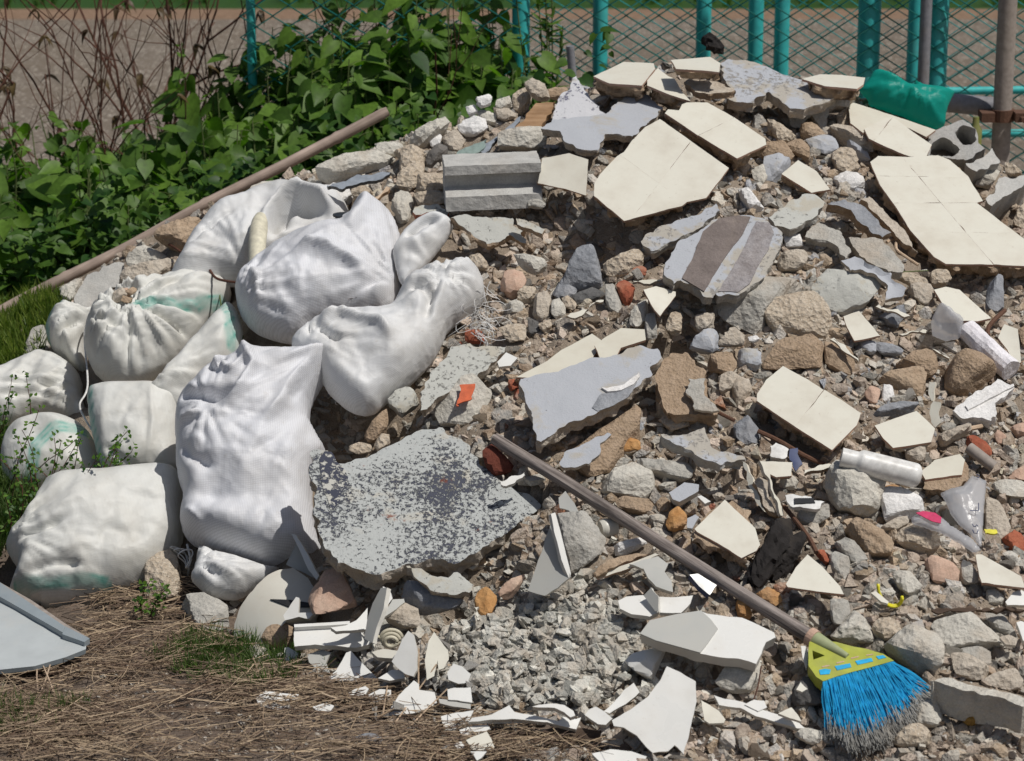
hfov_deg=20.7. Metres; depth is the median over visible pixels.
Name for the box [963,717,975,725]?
ochre lump
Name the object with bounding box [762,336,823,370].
mortar lump
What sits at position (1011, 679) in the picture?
boulder
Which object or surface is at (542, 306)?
rubble stone
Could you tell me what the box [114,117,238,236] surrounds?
leafy shrub
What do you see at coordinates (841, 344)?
tile splinter
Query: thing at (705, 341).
plaster chip
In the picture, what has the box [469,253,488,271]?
rubble stone
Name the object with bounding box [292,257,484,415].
rubble sack
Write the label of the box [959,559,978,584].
stone
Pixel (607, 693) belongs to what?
plaster bit
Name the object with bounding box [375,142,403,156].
pale stone
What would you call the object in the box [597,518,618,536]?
ceramic socket
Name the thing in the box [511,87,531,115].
pale stone
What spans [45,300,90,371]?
rubble sack
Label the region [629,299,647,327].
rubble stone
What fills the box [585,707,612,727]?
ceramic shard
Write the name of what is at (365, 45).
leafy shrub
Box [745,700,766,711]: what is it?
ceramic shard
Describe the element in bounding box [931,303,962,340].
plastic film
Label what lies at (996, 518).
stone
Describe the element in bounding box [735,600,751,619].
stone
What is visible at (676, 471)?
rubble stone
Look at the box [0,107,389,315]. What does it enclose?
bamboo pole
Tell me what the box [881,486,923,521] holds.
plaster shard
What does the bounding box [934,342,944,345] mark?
mortar lump
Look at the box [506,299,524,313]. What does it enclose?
rubble stone
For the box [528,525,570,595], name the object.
ceramic fragment
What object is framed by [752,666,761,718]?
twig
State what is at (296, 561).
ceramic shard
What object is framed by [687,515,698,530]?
tile shard
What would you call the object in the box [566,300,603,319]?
tile splinter
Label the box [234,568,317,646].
basin fragment
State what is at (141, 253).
pale stone
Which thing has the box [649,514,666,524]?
rubble stone
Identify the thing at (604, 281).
concrete chunk
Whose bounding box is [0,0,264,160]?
bare shrub
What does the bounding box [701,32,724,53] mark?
rag
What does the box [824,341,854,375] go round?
mortar lump
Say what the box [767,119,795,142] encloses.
rubble stone
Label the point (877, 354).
mortar chunk
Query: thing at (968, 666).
boulder
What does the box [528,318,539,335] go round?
rubble stone
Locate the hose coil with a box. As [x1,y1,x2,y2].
[378,628,403,647]
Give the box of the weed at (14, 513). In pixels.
[0,468,36,549]
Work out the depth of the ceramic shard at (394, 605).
6.23 m
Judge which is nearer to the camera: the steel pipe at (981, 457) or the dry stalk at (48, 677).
the dry stalk at (48, 677)
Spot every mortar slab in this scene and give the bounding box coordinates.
[593,553,650,578]
[655,352,717,425]
[684,79,735,99]
[752,477,779,518]
[859,197,916,257]
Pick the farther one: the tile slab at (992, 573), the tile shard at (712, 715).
the tile slab at (992, 573)
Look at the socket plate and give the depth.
6.29 m
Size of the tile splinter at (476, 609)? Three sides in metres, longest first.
0.034 x 0.015 x 0.008 m
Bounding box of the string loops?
[170,544,192,575]
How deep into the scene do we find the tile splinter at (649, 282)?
6.94 m
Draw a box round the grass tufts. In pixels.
[0,616,338,735]
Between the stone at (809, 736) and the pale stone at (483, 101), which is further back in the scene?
the pale stone at (483, 101)
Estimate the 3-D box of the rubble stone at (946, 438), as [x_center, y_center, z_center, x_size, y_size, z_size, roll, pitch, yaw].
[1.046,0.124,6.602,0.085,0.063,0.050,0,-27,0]
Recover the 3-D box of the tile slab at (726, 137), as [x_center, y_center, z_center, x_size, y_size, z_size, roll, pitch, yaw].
[0.537,-0.643,7.428,0.267,0.056,0.244,2,41,-2]
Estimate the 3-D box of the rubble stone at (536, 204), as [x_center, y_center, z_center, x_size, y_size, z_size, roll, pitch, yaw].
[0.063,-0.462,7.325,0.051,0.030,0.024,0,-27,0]
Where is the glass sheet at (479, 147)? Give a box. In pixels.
[456,140,485,153]
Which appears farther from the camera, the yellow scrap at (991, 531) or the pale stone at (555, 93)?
the pale stone at (555, 93)
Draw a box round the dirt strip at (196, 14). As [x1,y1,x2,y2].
[0,9,1023,18]
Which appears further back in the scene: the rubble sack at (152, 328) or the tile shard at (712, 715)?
the rubble sack at (152, 328)
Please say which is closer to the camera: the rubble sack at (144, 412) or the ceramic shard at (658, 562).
the ceramic shard at (658, 562)
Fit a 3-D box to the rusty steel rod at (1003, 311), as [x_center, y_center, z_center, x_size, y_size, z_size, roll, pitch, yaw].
[1.205,-0.144,6.992,0.021,0.053,0.106,10,19,31]
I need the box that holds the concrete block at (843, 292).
[811,269,881,315]
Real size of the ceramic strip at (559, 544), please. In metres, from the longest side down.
0.144 x 0.057 x 0.014 m
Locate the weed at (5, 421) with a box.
[0,371,36,448]
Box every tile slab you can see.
[514,334,600,383]
[537,153,587,197]
[593,62,654,100]
[594,119,728,226]
[594,553,658,579]
[595,328,645,357]
[642,286,675,316]
[647,68,689,109]
[664,102,766,170]
[671,57,719,80]
[691,500,759,567]
[756,366,860,455]
[761,461,791,479]
[781,160,829,196]
[786,554,843,596]
[802,74,864,100]
[843,311,879,342]
[847,103,935,141]
[864,117,931,156]
[870,155,1023,279]
[874,411,934,451]
[922,454,968,496]
[933,287,990,325]
[975,554,1023,590]
[998,324,1020,363]
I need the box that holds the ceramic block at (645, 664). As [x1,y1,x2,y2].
[625,648,664,679]
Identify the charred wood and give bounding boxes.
[746,517,792,587]
[771,531,806,582]
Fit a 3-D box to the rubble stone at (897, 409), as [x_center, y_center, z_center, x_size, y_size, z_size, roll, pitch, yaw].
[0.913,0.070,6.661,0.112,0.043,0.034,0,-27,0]
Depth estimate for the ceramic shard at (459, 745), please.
5.81 m
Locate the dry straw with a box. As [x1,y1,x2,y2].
[0,565,619,760]
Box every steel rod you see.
[718,411,735,421]
[757,429,825,464]
[782,504,818,553]
[985,308,1006,335]
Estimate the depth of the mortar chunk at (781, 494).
6.39 m
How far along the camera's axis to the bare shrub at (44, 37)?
8.98 m
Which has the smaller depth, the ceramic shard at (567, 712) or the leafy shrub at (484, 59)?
the ceramic shard at (567, 712)
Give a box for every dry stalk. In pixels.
[43,666,53,689]
[357,743,448,760]
[382,685,387,717]
[396,664,436,720]
[408,689,446,727]
[418,648,419,683]
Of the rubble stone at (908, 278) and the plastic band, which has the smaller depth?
the plastic band
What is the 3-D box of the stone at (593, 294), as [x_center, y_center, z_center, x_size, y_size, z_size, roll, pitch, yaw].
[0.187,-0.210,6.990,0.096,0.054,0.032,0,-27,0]
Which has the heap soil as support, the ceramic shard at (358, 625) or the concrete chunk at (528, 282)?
the concrete chunk at (528, 282)
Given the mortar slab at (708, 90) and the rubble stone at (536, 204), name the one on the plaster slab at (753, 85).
the mortar slab at (708, 90)
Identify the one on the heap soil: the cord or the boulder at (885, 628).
the boulder at (885, 628)
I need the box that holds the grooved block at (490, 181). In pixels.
[442,151,541,211]
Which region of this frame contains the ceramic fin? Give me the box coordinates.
[292,534,320,580]
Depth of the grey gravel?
6.07 m
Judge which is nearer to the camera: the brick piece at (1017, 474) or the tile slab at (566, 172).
the brick piece at (1017, 474)
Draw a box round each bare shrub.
[0,0,76,118]
[0,0,189,206]
[0,0,195,172]
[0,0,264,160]
[0,0,362,205]
[28,0,229,153]
[78,0,425,148]
[110,0,360,113]
[313,0,492,117]
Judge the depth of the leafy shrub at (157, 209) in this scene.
8.38 m
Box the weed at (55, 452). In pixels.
[13,421,84,489]
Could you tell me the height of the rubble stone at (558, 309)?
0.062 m
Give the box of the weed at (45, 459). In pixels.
[0,404,80,494]
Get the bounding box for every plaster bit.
[489,387,496,398]
[603,690,612,696]
[631,268,643,279]
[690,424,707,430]
[691,494,700,505]
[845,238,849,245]
[903,388,914,400]
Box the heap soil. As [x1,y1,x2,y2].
[0,68,1023,760]
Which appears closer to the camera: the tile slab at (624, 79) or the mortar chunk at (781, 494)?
the mortar chunk at (781, 494)
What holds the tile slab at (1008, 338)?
on the heap soil
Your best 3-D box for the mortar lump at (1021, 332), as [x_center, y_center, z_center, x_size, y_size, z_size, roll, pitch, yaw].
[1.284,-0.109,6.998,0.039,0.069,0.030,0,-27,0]
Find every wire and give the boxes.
[168,244,235,282]
[902,270,927,272]
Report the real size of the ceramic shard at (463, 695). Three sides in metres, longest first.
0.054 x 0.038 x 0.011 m
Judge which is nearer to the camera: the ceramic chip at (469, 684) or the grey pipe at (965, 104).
the ceramic chip at (469, 684)
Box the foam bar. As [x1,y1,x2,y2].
[960,320,1019,379]
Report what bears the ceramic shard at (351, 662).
on the heap soil
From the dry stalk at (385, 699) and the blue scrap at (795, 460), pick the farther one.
the blue scrap at (795, 460)
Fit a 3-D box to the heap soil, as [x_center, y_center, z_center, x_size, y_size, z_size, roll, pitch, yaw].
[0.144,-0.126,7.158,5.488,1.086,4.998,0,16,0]
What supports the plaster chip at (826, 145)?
on the heap soil
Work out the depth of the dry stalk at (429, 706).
5.99 m
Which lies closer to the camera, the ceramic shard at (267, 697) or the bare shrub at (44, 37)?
the ceramic shard at (267, 697)
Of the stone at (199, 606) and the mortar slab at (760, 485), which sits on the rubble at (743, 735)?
the mortar slab at (760, 485)
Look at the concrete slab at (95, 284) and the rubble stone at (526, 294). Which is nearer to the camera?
the rubble stone at (526, 294)
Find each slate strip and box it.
[327,172,390,191]
[481,116,520,152]
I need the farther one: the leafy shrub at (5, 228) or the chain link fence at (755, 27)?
the chain link fence at (755, 27)
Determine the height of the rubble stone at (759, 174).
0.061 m
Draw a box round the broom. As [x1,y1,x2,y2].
[491,433,930,758]
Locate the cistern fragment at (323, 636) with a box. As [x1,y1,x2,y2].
[294,621,371,651]
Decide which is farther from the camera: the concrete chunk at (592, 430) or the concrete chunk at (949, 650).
the concrete chunk at (592, 430)
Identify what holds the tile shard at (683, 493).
on the heap soil
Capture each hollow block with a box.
[928,120,985,171]
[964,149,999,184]
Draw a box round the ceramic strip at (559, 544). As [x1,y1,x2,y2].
[548,513,570,577]
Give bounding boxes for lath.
[375,186,389,200]
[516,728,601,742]
[931,604,1023,614]
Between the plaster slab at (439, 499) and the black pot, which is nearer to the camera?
the plaster slab at (439, 499)
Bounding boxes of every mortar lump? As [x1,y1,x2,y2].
[261,623,293,648]
[472,413,486,422]
[532,451,549,464]
[559,405,640,477]
[583,315,600,326]
[615,496,653,514]
[655,497,669,511]
[664,450,675,457]
[707,351,736,375]
[714,552,725,563]
[748,743,769,760]
[761,140,794,161]
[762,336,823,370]
[764,652,780,665]
[787,139,809,163]
[799,122,824,139]
[802,333,822,343]
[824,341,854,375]
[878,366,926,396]
[879,612,889,616]
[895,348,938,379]
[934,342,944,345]
[944,348,995,395]
[1018,326,1023,347]
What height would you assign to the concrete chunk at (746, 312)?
0.179 m
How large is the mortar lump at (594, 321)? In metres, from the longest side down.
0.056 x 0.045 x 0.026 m
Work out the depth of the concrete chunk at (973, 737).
5.82 m
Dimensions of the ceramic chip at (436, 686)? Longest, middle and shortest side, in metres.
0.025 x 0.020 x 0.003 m
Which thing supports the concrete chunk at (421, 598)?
on the heap soil
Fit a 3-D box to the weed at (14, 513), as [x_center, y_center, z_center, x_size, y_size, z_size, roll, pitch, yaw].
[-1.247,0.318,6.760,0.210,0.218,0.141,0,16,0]
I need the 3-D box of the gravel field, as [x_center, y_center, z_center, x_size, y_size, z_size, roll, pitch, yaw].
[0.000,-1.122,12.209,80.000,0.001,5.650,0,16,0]
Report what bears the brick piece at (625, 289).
on the heap soil
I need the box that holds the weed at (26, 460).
[3,430,121,495]
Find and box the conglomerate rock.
[764,290,831,340]
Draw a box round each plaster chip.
[614,537,646,555]
[689,328,718,354]
[737,348,760,371]
[738,187,763,211]
[748,335,759,343]
[763,153,790,182]
[783,233,802,247]
[806,134,838,155]
[833,171,864,190]
[847,139,870,161]
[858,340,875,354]
[881,384,894,402]
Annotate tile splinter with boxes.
[474,607,479,621]
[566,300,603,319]
[633,279,660,285]
[830,339,858,362]
[832,338,849,351]
[876,305,909,318]
[899,329,926,336]
[932,349,948,359]
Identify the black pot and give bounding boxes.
[333,212,346,217]
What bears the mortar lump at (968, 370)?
on the heap soil
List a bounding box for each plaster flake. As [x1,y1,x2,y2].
[712,99,727,105]
[841,257,905,302]
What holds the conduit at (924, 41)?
on the heap soil
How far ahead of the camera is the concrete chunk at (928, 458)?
6.56 m
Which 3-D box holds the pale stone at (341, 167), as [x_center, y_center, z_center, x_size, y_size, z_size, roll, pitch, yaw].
[-0.424,-0.587,7.676,0.226,0.096,0.078,0,-27,0]
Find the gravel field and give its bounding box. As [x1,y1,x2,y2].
[0,19,1023,174]
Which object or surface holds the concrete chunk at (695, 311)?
on the heap soil
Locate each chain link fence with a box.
[239,0,1023,172]
[530,0,1023,173]
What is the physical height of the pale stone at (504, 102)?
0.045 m
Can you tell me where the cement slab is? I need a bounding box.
[662,215,782,303]
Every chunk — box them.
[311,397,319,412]
[387,387,418,417]
[401,580,463,615]
[435,373,491,426]
[483,253,492,260]
[505,346,520,353]
[525,278,531,285]
[539,149,555,155]
[556,510,605,573]
[587,428,598,433]
[592,243,603,255]
[599,277,613,290]
[600,462,654,498]
[623,142,630,150]
[647,758,669,760]
[668,754,691,760]
[691,308,703,315]
[704,199,714,205]
[712,666,724,679]
[716,276,802,333]
[717,415,730,427]
[718,181,728,188]
[727,427,733,435]
[764,476,776,485]
[775,685,783,695]
[777,489,786,501]
[788,506,800,517]
[789,594,804,606]
[819,601,828,613]
[841,585,851,596]
[852,432,865,442]
[853,348,865,355]
[866,410,880,423]
[869,350,881,361]
[924,454,932,463]
[941,508,957,525]
[944,645,962,656]
[966,734,977,742]
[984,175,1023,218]
[992,647,1002,658]
[999,560,1015,568]
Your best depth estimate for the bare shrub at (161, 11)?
9.38 m
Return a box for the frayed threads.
[449,281,511,346]
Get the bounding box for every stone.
[24,325,49,353]
[59,278,82,300]
[113,287,126,302]
[119,258,175,283]
[121,296,132,302]
[125,287,136,296]
[126,244,165,265]
[144,549,183,602]
[154,216,200,251]
[181,592,228,632]
[315,149,394,184]
[325,182,352,204]
[348,442,371,453]
[351,185,373,198]
[355,733,382,745]
[364,409,388,443]
[374,433,389,451]
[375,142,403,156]
[375,190,388,204]
[386,603,420,628]
[391,190,413,223]
[393,144,425,158]
[397,162,424,191]
[399,144,424,170]
[410,117,449,148]
[414,190,444,205]
[416,172,442,191]
[425,143,447,167]
[429,134,441,147]
[442,129,464,151]
[457,115,487,136]
[465,105,477,116]
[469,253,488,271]
[474,587,496,614]
[476,94,491,108]
[476,110,497,125]
[493,107,516,121]
[495,96,511,108]
[498,323,526,342]
[500,269,526,299]
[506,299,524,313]
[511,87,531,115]
[513,253,546,274]
[517,285,536,303]
[524,78,549,101]
[527,199,545,208]
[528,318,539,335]
[532,291,551,321]
[538,319,551,333]
[547,87,567,100]
[551,298,565,318]
[553,276,577,299]
[562,295,576,310]
[563,244,602,291]
[570,287,604,304]
[603,249,643,277]
[605,283,621,312]
[624,438,640,451]
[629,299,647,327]
[637,458,692,482]
[645,313,656,340]
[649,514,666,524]
[656,396,662,411]
[658,414,688,430]
[665,311,681,335]
[666,506,686,531]
[694,312,714,332]
[715,662,760,693]
[718,327,744,346]
[718,371,739,394]
[731,376,751,407]
[733,415,759,445]
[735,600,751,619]
[743,507,755,517]
[751,164,767,182]
[757,587,781,605]
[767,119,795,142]
[777,249,807,272]
[780,475,797,489]
[791,676,821,706]
[795,728,830,745]
[797,504,829,524]
[828,124,873,153]
[829,551,849,579]
[830,147,859,171]
[830,598,850,624]
[834,537,867,564]
[837,108,849,125]
[864,386,879,402]
[873,401,918,418]
[876,342,902,356]
[879,305,905,327]
[881,516,908,529]
[892,570,922,595]
[892,723,930,748]
[898,272,927,285]
[905,446,925,462]
[908,282,934,305]
[924,555,959,584]
[930,269,951,287]
[937,423,971,446]
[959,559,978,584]
[960,646,991,665]
[974,169,999,188]
[984,497,1010,539]
[985,274,1003,313]
[986,589,1004,606]
[991,479,1023,498]
[994,430,1005,444]
[1010,422,1023,438]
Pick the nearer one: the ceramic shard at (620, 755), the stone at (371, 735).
the ceramic shard at (620, 755)
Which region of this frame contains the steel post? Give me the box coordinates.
[978,0,1023,165]
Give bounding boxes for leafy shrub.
[0,111,112,230]
[0,135,54,282]
[0,219,43,301]
[0,222,87,299]
[26,141,177,277]
[66,119,186,198]
[103,190,173,246]
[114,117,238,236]
[136,41,278,168]
[186,106,326,193]
[227,0,360,137]
[273,34,408,171]
[328,0,412,83]
[339,0,508,141]
[339,83,427,150]
[390,0,531,80]
[431,29,555,111]
[485,51,561,109]
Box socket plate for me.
[785,494,823,511]
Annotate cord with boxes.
[79,328,90,429]
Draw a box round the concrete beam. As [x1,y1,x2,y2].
[930,678,1023,732]
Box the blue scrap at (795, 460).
[789,448,801,471]
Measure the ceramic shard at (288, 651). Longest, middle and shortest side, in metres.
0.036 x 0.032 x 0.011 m
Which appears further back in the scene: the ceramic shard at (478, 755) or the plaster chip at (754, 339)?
the plaster chip at (754, 339)
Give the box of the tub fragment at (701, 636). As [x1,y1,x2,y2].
[640,610,775,671]
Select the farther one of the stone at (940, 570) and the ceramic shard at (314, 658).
the ceramic shard at (314, 658)
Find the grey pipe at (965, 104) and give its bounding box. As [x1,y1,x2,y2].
[947,93,993,114]
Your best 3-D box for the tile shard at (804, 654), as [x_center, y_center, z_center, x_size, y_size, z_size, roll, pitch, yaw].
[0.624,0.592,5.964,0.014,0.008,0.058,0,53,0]
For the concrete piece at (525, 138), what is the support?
on the heap soil
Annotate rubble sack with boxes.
[0,349,84,428]
[0,412,100,488]
[6,462,182,608]
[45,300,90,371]
[84,269,230,381]
[87,381,176,469]
[152,302,242,404]
[172,177,348,286]
[175,340,324,565]
[191,546,278,600]
[235,191,400,343]
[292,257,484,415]
[393,211,452,283]
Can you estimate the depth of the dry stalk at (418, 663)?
6.10 m
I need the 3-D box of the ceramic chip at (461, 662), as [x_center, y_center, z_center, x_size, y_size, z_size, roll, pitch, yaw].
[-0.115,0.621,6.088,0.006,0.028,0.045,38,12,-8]
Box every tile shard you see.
[500,473,524,487]
[669,482,698,506]
[686,378,719,412]
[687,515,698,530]
[688,574,716,597]
[698,495,710,505]
[701,700,724,724]
[743,462,766,512]
[757,461,783,516]
[796,682,806,692]
[801,646,807,668]
[804,464,830,476]
[871,591,887,604]
[928,382,940,427]
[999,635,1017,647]
[1005,590,1023,607]
[1016,621,1023,644]
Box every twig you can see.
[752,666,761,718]
[886,237,918,265]
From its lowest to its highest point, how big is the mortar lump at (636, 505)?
0.048 m
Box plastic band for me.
[876,584,903,607]
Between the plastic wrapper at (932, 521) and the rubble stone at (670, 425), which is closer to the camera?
the plastic wrapper at (932, 521)
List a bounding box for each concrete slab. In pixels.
[73,262,124,306]
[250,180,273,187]
[788,100,852,130]
[805,222,850,262]
[826,199,890,239]
[849,237,903,279]
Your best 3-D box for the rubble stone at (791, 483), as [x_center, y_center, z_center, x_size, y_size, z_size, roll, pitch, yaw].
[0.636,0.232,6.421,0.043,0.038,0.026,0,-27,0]
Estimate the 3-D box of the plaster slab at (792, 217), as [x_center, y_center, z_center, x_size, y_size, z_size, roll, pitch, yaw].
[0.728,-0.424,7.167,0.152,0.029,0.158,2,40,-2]
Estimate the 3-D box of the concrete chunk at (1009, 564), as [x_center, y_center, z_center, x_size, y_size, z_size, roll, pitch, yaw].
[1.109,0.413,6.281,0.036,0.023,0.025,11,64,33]
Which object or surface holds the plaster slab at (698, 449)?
on the heap soil
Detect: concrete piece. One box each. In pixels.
[497,126,546,151]
[1004,162,1021,176]
[1013,203,1023,228]
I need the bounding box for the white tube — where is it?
[839,448,922,487]
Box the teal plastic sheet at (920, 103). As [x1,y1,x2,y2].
[859,69,953,128]
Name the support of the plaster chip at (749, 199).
on the heap soil
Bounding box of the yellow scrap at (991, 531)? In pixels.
[984,529,997,534]
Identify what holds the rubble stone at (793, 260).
on the heap soil
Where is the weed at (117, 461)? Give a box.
[97,426,137,467]
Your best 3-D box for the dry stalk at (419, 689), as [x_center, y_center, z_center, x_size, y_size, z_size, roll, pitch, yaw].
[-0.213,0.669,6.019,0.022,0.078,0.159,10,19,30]
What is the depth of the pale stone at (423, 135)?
7.67 m
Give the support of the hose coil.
on the heap soil
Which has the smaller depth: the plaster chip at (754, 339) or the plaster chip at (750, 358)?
the plaster chip at (750, 358)
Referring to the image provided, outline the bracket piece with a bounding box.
[283,597,315,621]
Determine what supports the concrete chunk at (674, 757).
on the heap soil
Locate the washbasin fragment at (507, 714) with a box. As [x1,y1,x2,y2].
[468,705,580,731]
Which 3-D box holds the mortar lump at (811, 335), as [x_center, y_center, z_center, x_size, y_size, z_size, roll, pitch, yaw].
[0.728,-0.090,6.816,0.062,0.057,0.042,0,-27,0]
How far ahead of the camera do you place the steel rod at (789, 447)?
6.50 m
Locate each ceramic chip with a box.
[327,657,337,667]
[366,662,373,668]
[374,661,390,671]
[378,682,389,688]
[393,701,404,710]
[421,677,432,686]
[431,710,443,717]
[432,680,439,691]
[439,638,450,648]
[439,680,446,687]
[458,659,463,665]
[464,660,479,671]
[466,681,472,687]
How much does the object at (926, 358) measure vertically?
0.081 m
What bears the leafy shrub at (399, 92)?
on the heap soil
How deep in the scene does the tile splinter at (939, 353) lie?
6.84 m
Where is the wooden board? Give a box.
[516,102,554,126]
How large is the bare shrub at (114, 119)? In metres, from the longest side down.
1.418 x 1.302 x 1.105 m
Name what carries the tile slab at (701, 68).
on the mortar slab at (708, 90)
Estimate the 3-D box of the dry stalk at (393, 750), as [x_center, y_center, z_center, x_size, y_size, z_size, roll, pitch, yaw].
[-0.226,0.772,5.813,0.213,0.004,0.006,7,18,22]
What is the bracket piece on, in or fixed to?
on the basin fragment at (269, 599)
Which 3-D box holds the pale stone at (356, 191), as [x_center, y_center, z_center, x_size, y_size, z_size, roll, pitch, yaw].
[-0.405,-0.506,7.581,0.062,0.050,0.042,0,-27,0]
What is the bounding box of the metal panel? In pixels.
[0,583,90,673]
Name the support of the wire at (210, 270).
on the rubble sack at (152, 328)
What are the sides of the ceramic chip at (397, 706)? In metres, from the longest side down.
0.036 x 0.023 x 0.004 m
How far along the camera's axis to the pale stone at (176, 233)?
7.72 m
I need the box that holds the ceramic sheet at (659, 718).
[612,667,696,754]
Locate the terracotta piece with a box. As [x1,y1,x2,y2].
[308,568,356,613]
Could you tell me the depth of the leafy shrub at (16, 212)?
8.76 m
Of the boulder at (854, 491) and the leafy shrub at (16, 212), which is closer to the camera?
the boulder at (854, 491)
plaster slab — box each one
[308,427,540,589]
[406,566,473,597]
[413,204,448,219]
[420,343,504,416]
[450,214,525,249]
[516,219,545,237]
[518,345,662,453]
[541,94,662,156]
[553,76,604,119]
[559,433,610,470]
[641,204,719,258]
[659,428,745,471]
[720,59,834,118]
[768,194,824,235]
[953,379,1013,428]
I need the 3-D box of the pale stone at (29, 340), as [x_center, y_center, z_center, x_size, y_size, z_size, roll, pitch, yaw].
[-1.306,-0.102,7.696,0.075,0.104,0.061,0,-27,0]
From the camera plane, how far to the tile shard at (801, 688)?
5.88 m
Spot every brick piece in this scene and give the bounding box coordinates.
[465,329,484,343]
[482,444,513,475]
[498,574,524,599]
[508,379,518,390]
[616,280,634,305]
[627,266,646,275]
[815,550,828,565]
[966,435,991,455]
[1002,530,1023,550]
[1008,465,1023,480]
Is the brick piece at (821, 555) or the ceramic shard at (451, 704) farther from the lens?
the brick piece at (821, 555)
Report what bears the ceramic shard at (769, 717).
on the heap soil
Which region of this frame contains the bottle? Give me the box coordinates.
[972,116,981,144]
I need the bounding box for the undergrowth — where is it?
[0,26,617,299]
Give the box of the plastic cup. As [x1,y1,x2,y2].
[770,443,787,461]
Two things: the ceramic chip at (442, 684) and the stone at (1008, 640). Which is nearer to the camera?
the stone at (1008, 640)
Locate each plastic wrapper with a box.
[911,511,980,551]
[941,474,986,546]
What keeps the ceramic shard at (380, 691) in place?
on the dry straw
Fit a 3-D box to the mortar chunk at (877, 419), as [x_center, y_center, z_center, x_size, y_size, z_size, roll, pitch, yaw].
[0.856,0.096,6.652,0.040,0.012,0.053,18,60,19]
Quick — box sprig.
[509,0,569,102]
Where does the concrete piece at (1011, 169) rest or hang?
on the heap soil
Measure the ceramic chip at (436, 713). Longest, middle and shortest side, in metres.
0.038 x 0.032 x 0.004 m
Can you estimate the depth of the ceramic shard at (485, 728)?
5.89 m
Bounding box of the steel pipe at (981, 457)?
[965,443,996,470]
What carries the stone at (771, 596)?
on the heap soil
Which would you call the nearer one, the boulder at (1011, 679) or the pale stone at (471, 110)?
the boulder at (1011, 679)
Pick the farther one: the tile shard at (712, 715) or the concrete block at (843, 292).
the concrete block at (843, 292)
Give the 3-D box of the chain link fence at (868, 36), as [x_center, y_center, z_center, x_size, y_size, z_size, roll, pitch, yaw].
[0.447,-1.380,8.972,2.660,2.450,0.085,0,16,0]
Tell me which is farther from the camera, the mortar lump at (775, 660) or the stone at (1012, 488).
the stone at (1012, 488)
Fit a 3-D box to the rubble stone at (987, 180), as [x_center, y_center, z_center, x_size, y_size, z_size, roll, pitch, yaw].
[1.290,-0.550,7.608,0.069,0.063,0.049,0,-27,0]
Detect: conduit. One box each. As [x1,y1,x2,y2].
[566,45,576,80]
[917,0,931,84]
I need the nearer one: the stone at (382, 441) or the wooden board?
the stone at (382, 441)
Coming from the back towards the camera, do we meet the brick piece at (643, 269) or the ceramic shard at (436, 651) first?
the brick piece at (643, 269)
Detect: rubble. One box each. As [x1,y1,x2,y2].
[39,61,1023,760]
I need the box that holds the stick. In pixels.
[971,424,982,430]
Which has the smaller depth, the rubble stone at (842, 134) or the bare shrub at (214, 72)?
the rubble stone at (842, 134)
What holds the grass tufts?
on the heap soil
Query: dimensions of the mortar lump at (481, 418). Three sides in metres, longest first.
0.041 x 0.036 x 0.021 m
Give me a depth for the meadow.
15.43 m
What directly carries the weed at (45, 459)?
on the heap soil
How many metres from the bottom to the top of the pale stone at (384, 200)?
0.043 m
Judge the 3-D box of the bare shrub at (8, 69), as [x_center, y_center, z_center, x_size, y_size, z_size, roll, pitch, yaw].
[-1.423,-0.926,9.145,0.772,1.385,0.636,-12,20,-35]
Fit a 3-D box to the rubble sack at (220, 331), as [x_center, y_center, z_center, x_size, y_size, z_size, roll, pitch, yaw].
[-0.792,-0.054,7.179,0.140,0.246,0.325,14,21,39]
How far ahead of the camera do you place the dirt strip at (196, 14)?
15.12 m
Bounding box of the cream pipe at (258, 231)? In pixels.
[249,212,267,260]
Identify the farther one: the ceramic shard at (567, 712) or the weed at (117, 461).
the weed at (117, 461)
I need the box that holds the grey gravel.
[437,575,645,711]
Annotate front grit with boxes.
[0,659,1023,760]
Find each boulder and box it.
[823,459,886,517]
[830,610,874,643]
[844,517,893,557]
[872,617,900,640]
[884,624,944,675]
[894,524,940,555]
[914,699,942,727]
[931,611,1004,650]
[951,652,988,680]
[980,668,1023,690]
[985,613,1017,638]
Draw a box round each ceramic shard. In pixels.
[257,691,298,709]
[284,647,297,660]
[286,544,314,577]
[307,650,330,673]
[313,704,333,713]
[328,651,376,682]
[331,608,367,633]
[346,686,368,698]
[364,588,390,643]
[369,689,390,705]
[372,649,396,661]
[378,670,404,682]
[384,599,404,618]
[389,681,436,716]
[392,631,417,676]
[425,632,448,679]
[439,699,470,710]
[441,710,473,730]
[447,663,470,684]
[447,687,471,704]
[455,742,464,750]
[460,725,490,737]
[466,732,493,750]
[470,751,486,760]
[497,352,517,368]
[532,704,574,720]
[559,491,577,511]
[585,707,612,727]
[592,749,646,760]
[604,683,639,714]
[618,595,658,619]
[629,556,667,570]
[643,565,672,594]
[644,588,659,611]
[660,595,692,615]
[714,695,803,730]
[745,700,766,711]
[778,707,801,723]
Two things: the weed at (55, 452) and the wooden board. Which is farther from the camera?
the wooden board
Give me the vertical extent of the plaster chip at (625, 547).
0.042 m
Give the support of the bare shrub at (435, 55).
on the heap soil
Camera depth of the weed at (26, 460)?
6.85 m
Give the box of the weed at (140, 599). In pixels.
[132,578,170,623]
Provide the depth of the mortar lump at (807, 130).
7.58 m
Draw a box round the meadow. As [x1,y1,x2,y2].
[0,0,1023,8]
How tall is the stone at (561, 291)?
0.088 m

